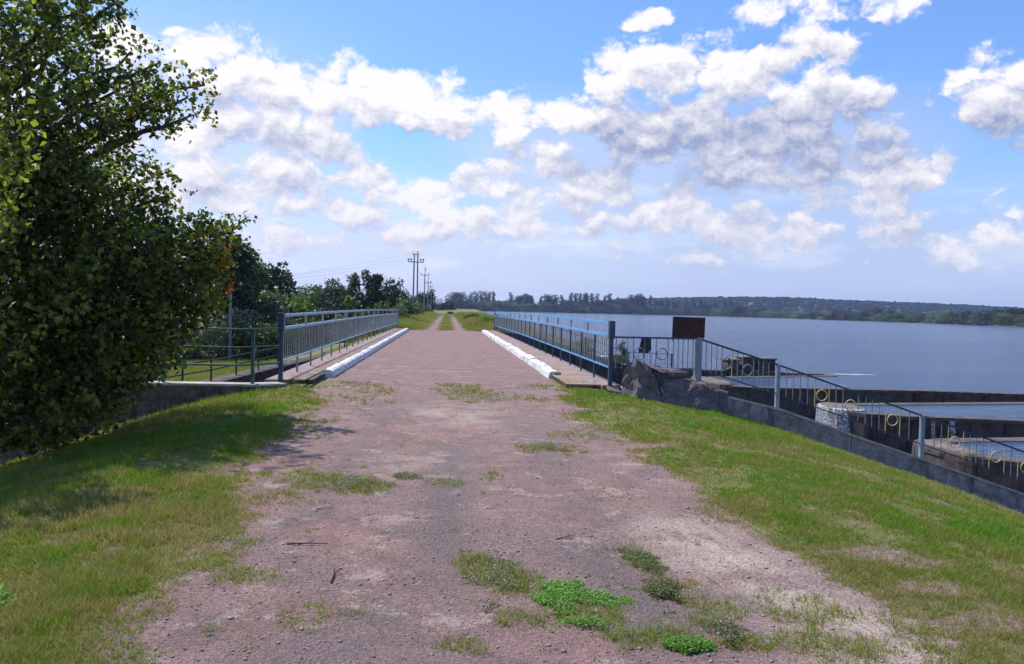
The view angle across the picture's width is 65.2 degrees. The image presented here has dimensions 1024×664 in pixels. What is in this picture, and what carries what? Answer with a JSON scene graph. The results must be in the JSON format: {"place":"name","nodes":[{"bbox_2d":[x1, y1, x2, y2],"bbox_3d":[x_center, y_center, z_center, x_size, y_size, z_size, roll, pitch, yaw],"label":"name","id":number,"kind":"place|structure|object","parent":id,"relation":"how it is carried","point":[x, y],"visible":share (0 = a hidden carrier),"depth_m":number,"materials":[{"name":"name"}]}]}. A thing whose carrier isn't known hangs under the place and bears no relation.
{"place":"outdoors","nodes":[
{"label":"outdoors","id":0,"kind":"place"},
{"bbox_2d":[0,382,344,663],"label":"grass","id":1,"kind":"structure","parent":0,"point":[111,524],"depth_m":5.87,"materials":[{"name":"plant"}]},
{"bbox_2d":[103,352,301,381],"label":"bank grass","id":2,"kind":"structure","parent":0,"point":[197,377],"depth_m":46.90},
{"bbox_2d":[325,330,559,384],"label":"road","id":3,"kind":"structure","parent":0,"point":[434,356],"depth_m":22.10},
{"bbox_2d":[345,311,579,348],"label":"verge grass","id":4,"kind":"structure","parent":0,"point":[472,323],"depth_m":65.86,"materials":[{"name":"plant"}]},
{"bbox_2d":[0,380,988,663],"bbox_3d":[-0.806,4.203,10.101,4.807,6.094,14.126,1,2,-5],"label":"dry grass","id":5,"kind":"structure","parent":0,"point":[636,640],"depth_m":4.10,"materials":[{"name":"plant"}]},
{"bbox_2d":[0,301,1023,663],"bbox_3d":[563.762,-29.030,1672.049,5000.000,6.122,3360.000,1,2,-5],"label":"ground","id":6,"kind":"structure","parent":0,"point":[472,451],"depth_m":5.16,"materials":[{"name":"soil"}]},
{"bbox_2d":[0,583,71,624],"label":"weed clump","id":7,"kind":"object","parent":6,"relation":"on","point":[2,595],"visible":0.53,"depth_m":4.03,"materials":[{"name":"green plant"}]},
{"bbox_2d":[0,0,256,465],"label":"broadleaf tree","id":8,"kind":"object","parent":6,"relation":"on","point":[63,345],"visible":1,"depth_m":9.79,"materials":[{"name":"green plant"}]},
{"bbox_2d":[0,381,286,462],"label":"wing wall","id":9,"kind":"structure","parent":6,"relation":"on","point":[167,394],"depth_m":14.31,"materials":[{"name":"concrete"}]},
{"bbox_2d":[156,327,280,383],"bbox_3d":[-6.200,0.456,14.472,3.860,1.156,0.500,1,2,-16],"label":"pipe railing","id":10,"kind":"object","parent":9,"relation":"on","point":[252,364],"visible":0.45,"depth_m":14.62,"materials":[{"name":"metal"}]},
{"bbox_2d":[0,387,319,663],"bbox_3d":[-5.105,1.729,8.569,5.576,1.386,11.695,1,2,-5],"label":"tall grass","id":11,"kind":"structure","parent":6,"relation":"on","point":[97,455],"depth_m":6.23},
{"bbox_2d":[157,319,234,359],"bbox_3d":[-22.034,0.652,55.202,5.232,3.246,4.559,2,2,10],"label":"shrub","id":12,"kind":"object","parent":6,"relation":"on","point":[213,337],"visible":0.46,"depth_m":54.83,"materials":[{"name":"green plant"}]},
{"bbox_2d":[220,282,242,359],"bbox_3d":[-19.583,-0.449,55.587,1.648,6.058,0.290,1,2,-5],"label":"utility pole","id":13,"kind":"object","parent":6,"relation":"on","point":[230,331],"visible":0.55,"depth_m":55.51,"materials":[{"name":"concrete"}]},
{"bbox_2d":[196,224,269,332],"bbox_3d":[-21.232,-2.841,60.468,5.694,10.660,5.662,0,2,-45],"label":"tree","id":14,"kind":"object","parent":6,"relation":"on","point":[242,300],"visible":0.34,"depth_m":59.80,"materials":[{"name":"green plant"}]},
{"bbox_2d":[199,307,267,359],"bbox_3d":[-20.413,0.215,58.340,5.578,4.111,5.857,1,2,-4],"label":"shrub","id":15,"kind":"object","parent":6,"relation":"on","point":[239,322],"visible":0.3,"depth_m":57.37,"materials":[{"name":"green plant"}]},
{"bbox_2d":[236,249,273,333],"bbox_3d":[-21.385,-2.223,64.564,4.547,9.042,4.870,3,2,35],"label":"tree","id":16,"kind":"object","parent":6,"relation":"on","point":[263,271],"visible":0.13,"depth_m":64.57,"materials":[{"name":"green plant"}]},
{"bbox_2d":[232,320,302,359],"bbox_3d":[-17.313,0.768,56.900,3.980,3.159,4.378,3,2,39],"label":"shrub","id":17,"kind":"object","parent":6,"relation":"on","point":[264,337],"visible":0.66,"depth_m":56.00,"materials":[{"name":"green plant"}]},
{"bbox_2d":[246,284,288,352],"bbox_3d":[-19.049,-0.754,62.951,4.804,6.003,4.838,1,2,-12],"label":"shrub","id":18,"kind":"object","parent":6,"relation":"on","point":[273,303],"visible":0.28,"depth_m":62.01,"materials":[{"name":"green plant"}]},
{"bbox_2d":[198,350,337,381],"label":"wing wall","id":19,"kind":"structure","parent":6,"relation":"on","point":[262,373],"depth_m":43.05,"materials":[{"name":"concrete"}]},
{"bbox_2d":[149,327,374,380],"bbox_3d":[-13.311,1.136,39.213,3.380,2.834,26.504,2,2,12],"label":"pipe railing","id":20,"kind":"object","parent":19,"relation":"on","point":[182,374],"visible":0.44,"depth_m":40.85,"materials":[{"name":"metal"}]},
{"bbox_2d":[261,261,297,319],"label":"tree","id":21,"kind":"object","parent":6,"relation":"on","point":[279,282],"visible":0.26,"depth_m":69.81,"materials":[{"name":"green plant"}]},
{"bbox_2d":[272,316,308,354],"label":"shrub","id":22,"kind":"object","parent":6,"relation":"on","point":[290,321],"visible":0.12,"depth_m":59.54,"materials":[{"name":"green plant"}]},
{"bbox_2d":[271,284,322,316],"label":"tree","id":23,"kind":"object","parent":6,"relation":"on","point":[307,291],"visible":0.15,"depth_m":86.01,"materials":[{"name":"green plant"}]},
{"bbox_2d":[285,294,315,345],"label":"shrub","id":24,"kind":"object","parent":6,"relation":"on","point":[298,308],"visible":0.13,"depth_m":77.84,"materials":[{"name":"green plant"}]},
{"bbox_2d":[299,314,326,350],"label":"shrub","id":25,"kind":"object","parent":6,"relation":"on","point":[311,320],"visible":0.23,"depth_m":68.66,"materials":[{"name":"green plant"}]},
{"bbox_2d":[292,286,335,315],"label":"tree","id":26,"kind":"object","parent":6,"relation":"on","point":[321,303],"visible":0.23,"depth_m":109.97,"materials":[{"name":"green plant"}]},
{"bbox_2d":[308,307,340,343],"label":"shrub","id":27,"kind":"object","parent":6,"relation":"on","point":[327,317],"visible":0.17,"depth_m":75.96,"materials":[{"name":"green plant"}]},
{"bbox_2d":[313,277,358,315],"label":"tree","id":28,"kind":"object","parent":6,"relation":"on","point":[335,295],"visible":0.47,"depth_m":117.52,"materials":[{"name":"green plant"}]},
{"bbox_2d":[330,314,351,343],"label":"shrub","id":29,"kind":"object","parent":6,"relation":"on","point":[336,329],"visible":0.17,"depth_m":74.14,"materials":[{"name":"green plant"}]},
{"bbox_2d":[344,295,359,331],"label":"shrub","id":30,"kind":"object","parent":6,"relation":"on","point":[347,303],"visible":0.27,"depth_m":86.69,"materials":[{"name":"green plant"}]},
{"bbox_2d":[313,474,402,492],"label":"weed clump","id":31,"kind":"object","parent":6,"relation":"on","point":[350,478],"visible":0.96,"depth_m":6.84,"materials":[{"name":"green plant"}]},
{"bbox_2d":[353,306,373,329],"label":"shrub","id":32,"kind":"object","parent":6,"relation":"on","point":[359,313],"visible":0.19,"depth_m":88.73,"materials":[{"name":"green plant"}]},
{"bbox_2d":[346,269,387,313],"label":"tree","id":33,"kind":"object","parent":6,"relation":"on","point":[374,293],"visible":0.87,"depth_m":123.23,"materials":[{"name":"green plant"}]},
{"bbox_2d":[374,301,391,316],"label":"shrub","id":34,"kind":"object","parent":6,"relation":"on","point":[382,307],"visible":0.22,"depth_m":91.05,"materials":[{"name":"green plant"}]},
{"bbox_2d":[358,276,409,313],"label":"tree","id":35,"kind":"object","parent":6,"relation":"on","point":[392,295],"visible":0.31,"depth_m":127.23,"materials":[{"name":"green plant"}]},
{"bbox_2d":[391,303,409,315],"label":"shrub","id":36,"kind":"object","parent":6,"relation":"on","point":[401,312],"visible":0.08,"depth_m":84.67,"materials":[{"name":"green plant"}]},
{"bbox_2d":[391,471,420,481],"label":"weed clump","id":37,"kind":"object","parent":6,"relation":"on","point":[407,474],"visible":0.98,"depth_m":7.20,"materials":[{"name":"green plant"}]},
{"bbox_2d":[396,297,423,315],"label":"shrub","id":38,"kind":"object","parent":6,"relation":"on","point":[410,306],"visible":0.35,"depth_m":110.75,"materials":[{"name":"green plant"}]},
{"bbox_2d":[408,251,423,304],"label":"utility pole","id":39,"kind":"object","parent":6,"relation":"on","point":[417,254],"visible":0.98,"depth_m":116.95,"materials":[{"name":"concrete"}]},
{"bbox_2d":[415,290,431,306],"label":"tree","id":40,"kind":"object","parent":6,"relation":"on","point":[420,296],"visible":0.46,"depth_m":257.20,"materials":[{"name":"green plant"}]},
{"bbox_2d":[429,290,436,311],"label":"tree","id":41,"kind":"object","parent":6,"relation":"on","point":[433,304],"visible":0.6,"depth_m":327.92,"materials":[{"name":"green plant"}]},
{"bbox_2d":[433,298,449,310],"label":"tree","id":42,"kind":"object","parent":6,"relation":"on","point":[442,306],"visible":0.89,"depth_m":416.93,"materials":[{"name":"green plant"}]},
{"bbox_2d":[265,328,620,390],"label":"bridge","id":43,"kind":"structure","parent":6,"relation":"on","point":[571,372],"depth_m":19.52,"materials":[{"name":"concrete"}]},
{"bbox_2d":[278,309,398,381],"bbox_3d":[-5.953,-0.285,33.922,0.115,1.342,37.580,1,2,-5],"label":"bridge railing","id":44,"kind":"object","parent":43,"relation":"on","point":[382,320],"visible":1,"depth_m":20.81,"materials":[{"name":"metal"}]},
{"bbox_2d":[323,328,408,377],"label":"kerb","id":45,"kind":"structure","parent":43,"relation":"on","point":[334,370],"depth_m":21.80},
{"bbox_2d":[482,330,560,378],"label":"kerb","id":46,"kind":"structure","parent":43,"relation":"on","point":[545,370],"depth_m":23.78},
{"bbox_2d":[494,312,614,386],"bbox_3d":[0.413,-0.141,34.453,0.115,1.342,37.580,1,2,-5],"label":"bridge railing","id":47,"kind":"object","parent":43,"relation":"on","point":[500,321],"visible":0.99,"depth_m":21.96,"materials":[{"name":"metal"}]},
{"bbox_2d":[445,300,456,309],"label":"tree","id":48,"kind":"object","parent":6,"relation":"on","point":[453,304],"visible":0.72,"depth_m":457.12,"materials":[{"name":"green plant"}]},
{"bbox_2d":[460,549,535,613],"bbox_3d":[-0.095,1.392,4.602,0.398,0.064,1.088,1,2,-5],"label":"weed clump","id":49,"kind":"object","parent":6,"relation":"on","point":[501,569],"visible":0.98,"depth_m":4.58,"materials":[{"name":"green plant"}]},
{"bbox_2d":[519,442,578,451],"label":"weed clump","id":50,"kind":"object","parent":6,"relation":"on","point":[546,445],"visible":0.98,"depth_m":9.01,"materials":[{"name":"green plant"}]},
{"bbox_2d":[493,567,648,625],"bbox_3d":[0.316,1.419,4.383,0.749,0.047,0.758,3,2,34],"label":"weed clump","id":51,"kind":"object","parent":6,"relation":"on","point":[554,591],"visible":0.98,"depth_m":4.30,"materials":[{"name":"green plant"}]},
{"bbox_2d":[500,331,660,385],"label":"wing wall","id":52,"kind":"structure","parent":6,"relation":"on","point":[602,371],"depth_m":53.56,"materials":[{"name":"concrete"}]},
{"bbox_2d":[496,314,672,366],"bbox_3d":[4.847,0.652,53.753,11.920,3.380,0.557,1,2,-2],"label":"ring fence","id":53,"kind":"object","parent":52,"relation":"on","point":[671,364],"visible":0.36,"depth_m":53.83,"materials":[{"name":"metal"}]},
{"bbox_2d":[572,339,597,353],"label":"shrub","id":54,"kind":"object","parent":6,"relation":"on","point":[583,346],"visible":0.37,"depth_m":60.48,"materials":[{"name":"green plant"}]},
{"bbox_2d":[537,616,632,634],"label":"weed clump","id":55,"kind":"object","parent":6,"relation":"on","point":[594,620],"visible":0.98,"depth_m":3.93,"materials":[{"name":"green plant"}]},
{"bbox_2d":[617,342,630,361],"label":"shrub","id":56,"kind":"object","parent":6,"relation":"on","point":[624,349],"visible":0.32,"depth_m":57.71,"materials":[{"name":"green plant"}]},
{"bbox_2d":[621,359,660,401],"bbox_3d":[2.598,0.986,15.557,0.931,0.955,0.981,1,2,-5],"label":"boulder","id":57,"kind":"object","parent":6,"relation":"on","point":[640,380],"visible":0.77,"depth_m":15.30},
{"bbox_2d":[612,547,683,584],"bbox_3d":[0.825,1.408,4.916,0.280,0.076,0.757,1,2,-5],"label":"weed clump","id":58,"kind":"object","parent":6,"relation":"on","point":[646,557],"visible":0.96,"depth_m":4.93,"materials":[{"name":"green plant"}]},
{"bbox_2d":[641,577,708,613],"bbox_3d":[0.859,1.423,4.409,0.310,0.065,0.560,1,2,-5],"label":"weed clump","id":59,"kind":"object","parent":6,"relation":"on","point":[655,586],"visible":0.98,"depth_m":4.41,"materials":[{"name":"green plant"}]},
{"bbox_2d":[643,633,727,660],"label":"weed clump","id":60,"kind":"object","parent":6,"relation":"on","point":[692,643],"visible":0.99,"depth_m":3.71,"materials":[{"name":"green plant"}]},
{"bbox_2d":[658,378,718,411],"bbox_3d":[3.519,1.290,15.745,1.498,0.753,1.044,1,2,-5],"label":"boulder","id":61,"kind":"object","parent":6,"relation":"on","point":[695,394],"visible":0.72,"depth_m":15.54,"materials":[{"name":"stone"}]},
{"bbox_2d":[649,365,689,376],"bbox_3d":[3.084,0.776,15.784,0.900,0.204,0.702,1,2,-5],"label":"boulder","id":62,"kind":"object","parent":61,"relation":"on","point":[670,372],"visible":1,"depth_m":15.65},
{"bbox_2d":[714,389,728,413],"bbox_3d":[4.216,1.450,16.154,0.263,0.576,0.766,2,2,20],"label":"boulder","id":63,"kind":"object","parent":6,"relation":"on","point":[721,401],"visible":0.66,"depth_m":15.96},
{"bbox_2d":[699,617,755,651],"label":"weed clump","id":64,"kind":"object","parent":6,"relation":"on","point":[727,623],"visible":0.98,"depth_m":3.85,"materials":[{"name":"green plant"}]},
{"bbox_2d":[621,386,1023,513],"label":"wing wall","id":65,"kind":"structure","parent":6,"relation":"on","point":[1010,498],"depth_m":17.24,"materials":[{"name":"concrete"}]},
{"bbox_2d":[613,336,1023,480],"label":"ring fence","id":66,"kind":"object","parent":65,"relation":"on","point":[696,368],"visible":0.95,"depth_m":17.18,"materials":[{"name":"metal"}]},
{"bbox_2d":[638,338,650,352],"bbox_3d":[2.672,0.280,16.068,0.267,0.303,0.043,1,2,-8],"label":"hanging plate","id":67,"kind":"object","parent":66,"relation":"hanging from","point":[647,345],"visible":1,"depth_m":16.08,"materials":[{"name":"metal"}]},
{"bbox_2d":[672,317,704,340],"bbox_3d":[3.606,-0.060,16.346,0.700,0.498,0.044,1,2,-7],"label":"sign board","id":68,"kind":"object","parent":66,"relation":"attached to","point":[688,327],"visible":1,"depth_m":16.32,"materials":[{"name":"metal"}]},
{"bbox_2d":[651,369,1023,492],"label":"spillway weir","id":69,"kind":"object","parent":6,"relation":"on","point":[1004,429],"visible":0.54,"depth_m":30.15,"materials":[{"name":"concrete"}]},
{"bbox_2d":[720,355,776,370],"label":"concrete block","id":70,"kind":"structure","parent":69,"relation":"on","point":[726,363],"depth_m":50.84,"materials":[{"name":"stone"}]},
{"bbox_2d":[0,0,1023,307],"label":"sky","id":71,"kind":"structure","parent":0,"point":[872,150],"materials":[{"name":"blue"}]},
{"bbox_2d":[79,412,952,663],"bbox_3d":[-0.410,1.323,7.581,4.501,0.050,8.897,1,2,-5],"label":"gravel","id":72,"kind":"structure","parent":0,"point":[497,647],"depth_m":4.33,"materials":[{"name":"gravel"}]},
{"bbox_2d":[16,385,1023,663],"bbox_3d":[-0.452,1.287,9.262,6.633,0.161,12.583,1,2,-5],"label":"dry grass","id":73,"kind":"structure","parent":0,"point":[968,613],"depth_m":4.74,"materials":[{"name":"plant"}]},
{"bbox_2d":[99,329,951,485],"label":"edge grass","id":74,"kind":"structure","parent":0,"point":[292,383],"depth_m":16.36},
{"bbox_2d":[605,385,621,394],"bbox_3d":[2.005,1.138,15.741,0.351,0.196,0.623,2,2,7],"label":"stone slab","id":75,"kind":"object","parent":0,"point":[613,388],"depth_m":15.60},
{"bbox_2d":[435,308,1019,326],"bbox_3d":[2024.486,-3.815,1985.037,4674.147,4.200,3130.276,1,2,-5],"label":"shore","id":76,"kind":"structure","parent":0,"point":[770,317],"depth_m":1195.67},
{"bbox_2d":[444,292,467,308],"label":"tree","id":77,"kind":"object","parent":76,"relation":"on","point":[460,296],"visible":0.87,"depth_m":1149.86,"materials":[{"name":"green plant"}]},
{"bbox_2d":[476,300,496,310],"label":"shrub","id":78,"kind":"object","parent":76,"relation":"on","point":[487,304],"visible":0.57,"depth_m":1191.38,"materials":[{"name":"green plant"}]},
{"bbox_2d":[517,303,534,311],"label":"shrub","id":79,"kind":"object","parent":76,"relation":"on","point":[525,307],"visible":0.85,"depth_m":1257.98,"materials":[{"name":"green plant"}]},
{"bbox_2d":[521,293,534,307],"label":"tree","id":80,"kind":"object","parent":76,"relation":"on","point":[527,298],"visible":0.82,"depth_m":1274.38,"materials":[{"name":"green plant"}]},
{"bbox_2d":[531,302,553,311],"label":"shrub","id":81,"kind":"object","parent":76,"relation":"on","point":[537,309],"visible":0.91,"depth_m":1271.88,"materials":[{"name":"green plant"}]},
{"bbox_2d":[542,294,560,306],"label":"tree","id":82,"kind":"object","parent":76,"relation":"on","point":[548,298],"visible":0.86,"depth_m":1294.40,"materials":[{"name":"green plant"}]},
{"bbox_2d":[571,302,584,312],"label":"shrub","id":83,"kind":"object","parent":76,"relation":"on","point":[576,304],"visible":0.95,"depth_m":1304.44,"materials":[{"name":"green plant"}]},
{"bbox_2d":[581,292,589,306],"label":"tree","id":84,"kind":"object","parent":76,"relation":"on","point":[585,299],"visible":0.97,"depth_m":1328.86,"materials":[{"name":"green plant"}]},
{"bbox_2d":[603,304,616,313],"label":"shrub","id":85,"kind":"object","parent":76,"relation":"on","point":[610,306],"visible":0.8,"depth_m":1335.55,"materials":[{"name":"green plant"}]},
{"bbox_2d":[618,298,628,310],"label":"tree","id":86,"kind":"object","parent":76,"relation":"on","point":[624,301],"visible":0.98,"depth_m":1354.20,"materials":[{"name":"green plant"}]},
{"bbox_2d":[620,304,640,313],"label":"shrub","id":87,"kind":"object","parent":76,"relation":"on","point":[632,308],"visible":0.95,"depth_m":1350.22,"materials":[{"name":"green plant"}]},
{"bbox_2d":[628,294,638,313],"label":"tree","id":88,"kind":"object","parent":76,"relation":"on","point":[632,301],"visible":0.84,"depth_m":1375.07,"materials":[{"name":"green plant"}]},
{"bbox_2d":[636,292,647,308],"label":"tree","id":89,"kind":"object","parent":76,"relation":"on","point":[641,302],"visible":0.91,"depth_m":1372.24,"materials":[{"name":"green plant"}]},
{"bbox_2d":[731,303,751,316],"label":"tree","id":90,"kind":"object","parent":76,"relation":"on","point":[743,309],"visible":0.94,"depth_m":1298.12,"materials":[{"name":"green plant"}]},
{"bbox_2d":[807,310,829,319],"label":"shrub","id":91,"kind":"object","parent":76,"relation":"on","point":[812,315],"visible":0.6,"depth_m":1046.56,"materials":[{"name":"green plant"}]},
{"bbox_2d":[838,311,852,319],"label":"shrub","id":92,"kind":"object","parent":76,"relation":"on","point":[843,317],"visible":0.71,"depth_m":966.64,"materials":[{"name":"green plant"}]},
{"bbox_2d":[851,312,864,320],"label":"shrub","id":93,"kind":"object","parent":76,"relation":"on","point":[855,317],"visible":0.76,"depth_m":931.78,"materials":[{"name":"green plant"}]},
{"bbox_2d":[863,307,884,315],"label":"tree","id":94,"kind":"object","parent":76,"relation":"on","point":[877,310],"visible":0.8,"depth_m":923.39,"materials":[{"name":"green plant"}]},
{"bbox_2d":[883,311,906,321],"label":"shrub","id":95,"kind":"object","parent":76,"relation":"on","point":[892,315],"visible":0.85,"depth_m":851.96,"materials":[{"name":"green plant"}]},
{"bbox_2d":[903,313,921,322],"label":"shrub","id":96,"kind":"object","parent":76,"relation":"on","point":[910,319],"visible":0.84,"depth_m":818.03,"materials":[{"name":"green plant"}]},
{"bbox_2d":[924,310,949,322],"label":"shrub","id":97,"kind":"object","parent":76,"relation":"on","point":[931,313],"visible":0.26,"depth_m":778.51,"materials":[{"name":"green plant"}]},
{"bbox_2d":[938,312,958,323],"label":"shrub","id":98,"kind":"object","parent":76,"relation":"on","point":[944,315],"visible":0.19,"depth_m":738.04,"materials":[{"name":"green plant"}]},
{"bbox_2d":[942,311,967,323],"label":"shrub","id":99,"kind":"object","parent":76,"relation":"on","point":[951,320],"visible":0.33,"depth_m":717.59,"materials":[{"name":"green plant"}]},
{"bbox_2d":[956,310,978,324],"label":"shrub","id":100,"kind":"object","parent":76,"relation":"on","point":[964,318],"visible":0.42,"depth_m":686.14,"materials":[{"name":"green plant"}]},
{"bbox_2d":[969,310,1007,324],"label":"shrub","id":101,"kind":"object","parent":76,"relation":"on","point":[981,319],"visible":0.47,"depth_m":642.85,"materials":[{"name":"green plant"}]},
{"bbox_2d":[975,312,1003,324],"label":"shrub","id":102,"kind":"object","parent":76,"relation":"on","point":[987,321],"visible":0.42,"depth_m":636.87,"materials":[{"name":"green plant"}]},
{"bbox_2d":[987,312,1013,325],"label":"shrub","id":103,"kind":"object","parent":76,"relation":"on","point":[994,316],"visible":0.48,"depth_m":625.75,"materials":[{"name":"green plant"}]},
{"bbox_2d":[993,314,1017,325],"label":"shrub","id":104,"kind":"object","parent":76,"relation":"on","point":[1008,322],"visible":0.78,"depth_m":617.45,"materials":[{"name":"green plant"}]},
{"bbox_2d":[1012,315,1023,326],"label":"shrub","id":105,"kind":"object","parent":76,"relation":"on","point":[1022,323],"visible":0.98,"depth_m":606.71,"materials":[{"name":"green plant"}]},
{"bbox_2d":[481,311,1023,458],"bbox_3d":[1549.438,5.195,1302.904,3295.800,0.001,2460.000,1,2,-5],"label":"water","id":106,"kind":"structure","parent":0,"point":[928,356],"depth_m":84.64,"materials":[{"name":"liquid"}]},
{"bbox_2d":[550,385,1023,663],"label":"grass","id":107,"kind":"structure","parent":0,"point":[989,520],"depth_m":7.13,"materials":[{"name":"plant"}]},
{"bbox_2d":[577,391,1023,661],"bbox_3d":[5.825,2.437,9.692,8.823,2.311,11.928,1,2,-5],"label":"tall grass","id":108,"kind":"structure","parent":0,"point":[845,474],"depth_m":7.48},
{"bbox_2d":[651,299,981,312],"bbox_3d":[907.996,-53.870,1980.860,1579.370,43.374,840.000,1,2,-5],"label":"wooded hill","id":109,"kind":"structure","parent":0,"point":[750,303],"depth_m":1761.85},
{"bbox_2d":[581,296,1022,314],"bbox_3d":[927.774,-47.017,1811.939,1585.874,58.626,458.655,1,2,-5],"label":"wood","id":110,"kind":"object","parent":109,"relation":"on","point":[774,304],"visible":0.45,"depth_m":1787.12,"materials":[{"name":"green plant"}]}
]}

